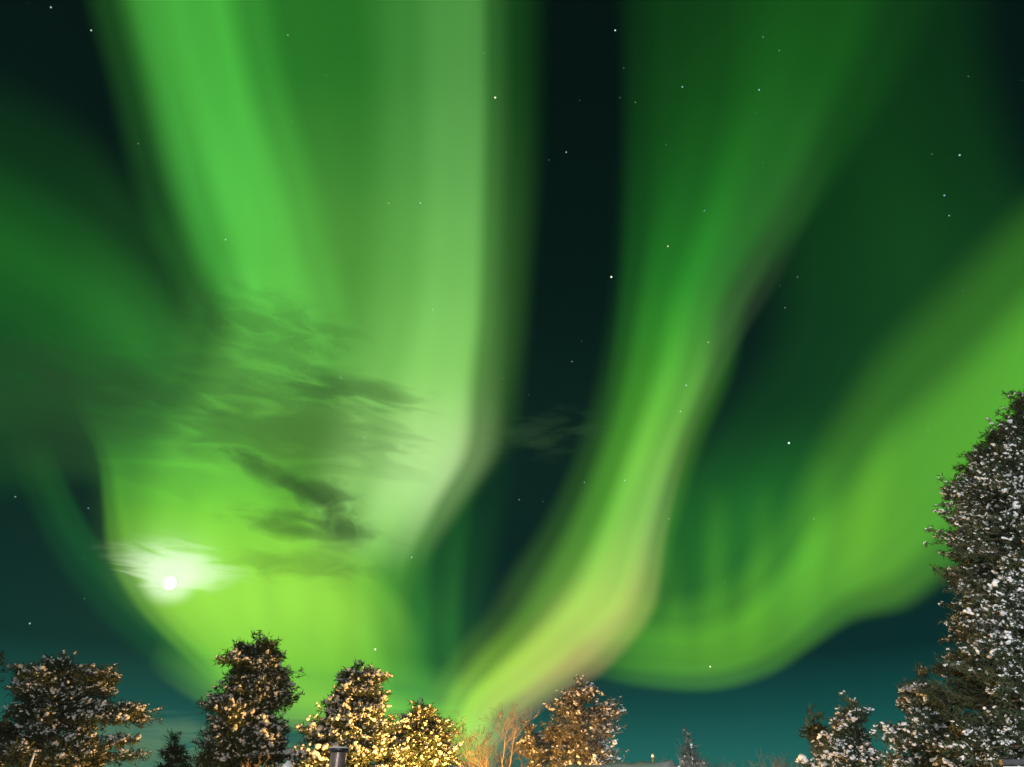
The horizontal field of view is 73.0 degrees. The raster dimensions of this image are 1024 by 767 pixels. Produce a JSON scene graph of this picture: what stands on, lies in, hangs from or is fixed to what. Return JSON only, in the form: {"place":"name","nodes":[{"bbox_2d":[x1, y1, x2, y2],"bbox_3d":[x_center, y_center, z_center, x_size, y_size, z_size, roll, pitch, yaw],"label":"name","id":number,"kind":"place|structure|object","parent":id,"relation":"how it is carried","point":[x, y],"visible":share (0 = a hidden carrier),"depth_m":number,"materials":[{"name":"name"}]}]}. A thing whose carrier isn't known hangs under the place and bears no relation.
{"place":"outdoors","nodes":[
{"label":"outdoors","id":0,"kind":"place"},
{"bbox_2d":[164,578,175,588],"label":"moon","id":1,"kind":"object","parent":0,"point":[169,583],"visible":1,"depth_m":13817.01,"materials":[{"name":"white"}]},
{"bbox_2d":[0,0,1023,766],"label":"sky","id":2,"kind":"structure","parent":0,"point":[176,382],"materials":[{"name":"green"}]},
{"bbox_2d":[999,759,1023,766],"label":"shed","id":3,"kind":"structure","parent":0,"point":[1011,761],"depth_m":9.72,"materials":[{"name":"black paint"}]},
{"bbox_3d":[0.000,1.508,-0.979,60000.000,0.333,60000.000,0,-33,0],"label":"snow ground","id":4,"kind":"structure","parent":0,"visible":0},
{"bbox_2d":[0,648,9,763],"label":"pine tree","id":5,"kind":"object","parent":4,"relation":"on","point":[2,656],"visible":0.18,"depth_m":24.25,"materials":[{"name":"green plant"}]},
{"bbox_2d":[0,649,165,766],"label":"pine tree","id":6,"kind":"object","parent":4,"relation":"on","point":[53,694],"visible":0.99,"depth_m":24.17,"materials":[{"name":"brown plant"}]},
{"bbox_2d":[152,729,194,766],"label":"fir tree","id":7,"kind":"object","parent":4,"relation":"on","point":[176,756],"visible":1,"depth_m":33.35,"materials":[{"name":"green plant"}]},
{"bbox_2d":[190,726,212,766],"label":"fir tree","id":8,"kind":"object","parent":4,"relation":"on","point":[195,741],"visible":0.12,"depth_m":29.32,"materials":[{"name":"green plant"}]},
{"bbox_2d":[189,628,306,766],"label":"pine tree","id":9,"kind":"object","parent":4,"relation":"on","point":[247,725],"visible":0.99,"depth_m":27.61,"materials":[{"name":"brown plant"}]},
{"bbox_2d":[239,751,272,766],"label":"bare bush","id":10,"kind":"object","parent":4,"relation":"on","point":[257,765],"visible":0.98,"depth_m":23.65,"materials":[{"name":"brown plant"}]},
{"bbox_2d":[283,761,292,766],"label":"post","id":11,"kind":"object","parent":4,"relation":"on","point":[288,764],"visible":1,"depth_m":13.99,"materials":[{"name":"white"}]},
{"bbox_2d":[279,738,328,766],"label":"snowy shrub","id":12,"kind":"object","parent":4,"relation":"on","point":[315,759],"visible":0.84,"depth_m":25.01,"materials":[{"name":"white snow"}]},
{"bbox_2d":[275,659,420,766],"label":"pine tree","id":13,"kind":"object","parent":4,"relation":"on","point":[357,724],"visible":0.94,"depth_m":26.44,"materials":[{"name":"yellow plant"}]},
{"bbox_2d":[389,697,463,766],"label":"pine tree","id":14,"kind":"object","parent":4,"relation":"on","point":[429,745],"visible":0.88,"depth_m":27.29,"materials":[{"name":"yellow plant"}]},
{"bbox_2d":[445,711,516,766],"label":"birch tree","id":15,"kind":"object","parent":4,"relation":"on","point":[479,747],"visible":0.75,"depth_m":29.17,"materials":[{"name":"brown plant"}]},
{"bbox_2d":[448,703,539,766],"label":"birch tree","id":16,"kind":"object","parent":4,"relation":"on","point":[505,742],"visible":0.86,"depth_m":28.32,"materials":[{"name":"brown plant"}]},
{"bbox_2d":[328,747,676,766],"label":"cabin","id":17,"kind":"object","parent":4,"relation":"on","point":[338,755],"visible":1,"depth_m":12.83,"materials":[{"name":"metal"}]},
{"bbox_2d":[479,703,551,766],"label":"birch tree","id":18,"kind":"object","parent":4,"relation":"on","point":[509,735],"visible":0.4,"depth_m":32.53,"materials":[{"name":"brown plant"}]},
{"bbox_2d":[514,717,548,766],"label":"frosted tree","id":19,"kind":"object","parent":4,"relation":"on","point":[528,746],"visible":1,"depth_m":29.17,"materials":[{"name":"brown plant"}]},
{"bbox_2d":[517,674,628,766],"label":"frosted tree","id":20,"kind":"object","parent":4,"relation":"on","point":[583,750],"visible":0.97,"depth_m":30.10,"materials":[{"name":"brown plant"}]},
{"bbox_2d":[676,725,709,766],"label":"frosted tree","id":21,"kind":"object","parent":4,"relation":"on","point":[685,760],"visible":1,"depth_m":34.86,"materials":[{"name":"grey plant"}]},
{"bbox_2d":[655,729,734,766],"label":"bare bush","id":22,"kind":"object","parent":4,"relation":"on","point":[697,752],"visible":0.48,"depth_m":37.09,"materials":[{"name":"brown plant"}]},
{"bbox_2d":[742,747,800,766],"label":"bare bush","id":23,"kind":"object","parent":4,"relation":"on","point":[778,761],"visible":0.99,"depth_m":35.72,"materials":[{"name":"plant"}]},
{"bbox_2d":[797,703,841,755],"bbox_3d":[10.585,13.310,22.317,1.804,5.585,1.726,-29,-43,36],"label":"pine tree","id":24,"kind":"object","parent":4,"relation":"on","point":[813,730],"visible":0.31,"depth_m":23.38,"materials":[{"name":"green plant"}]},
{"bbox_2d":[795,690,885,766],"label":"fir tree","id":25,"kind":"object","parent":4,"relation":"on","point":[835,748],"visible":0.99,"depth_m":20.40,"materials":[{"name":"grey plant"}]},
{"bbox_2d":[866,662,966,766],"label":"pine tree","id":26,"kind":"object","parent":4,"relation":"on","point":[912,738],"visible":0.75,"depth_m":18.67,"materials":[{"name":"white plant"}]},
{"bbox_2d":[911,388,1023,766],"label":"spruce tree","id":27,"kind":"object","parent":4,"relation":"on","point":[986,538],"visible":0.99,"depth_m":18.40,"materials":[{"name":"grey plant"}]}
]}

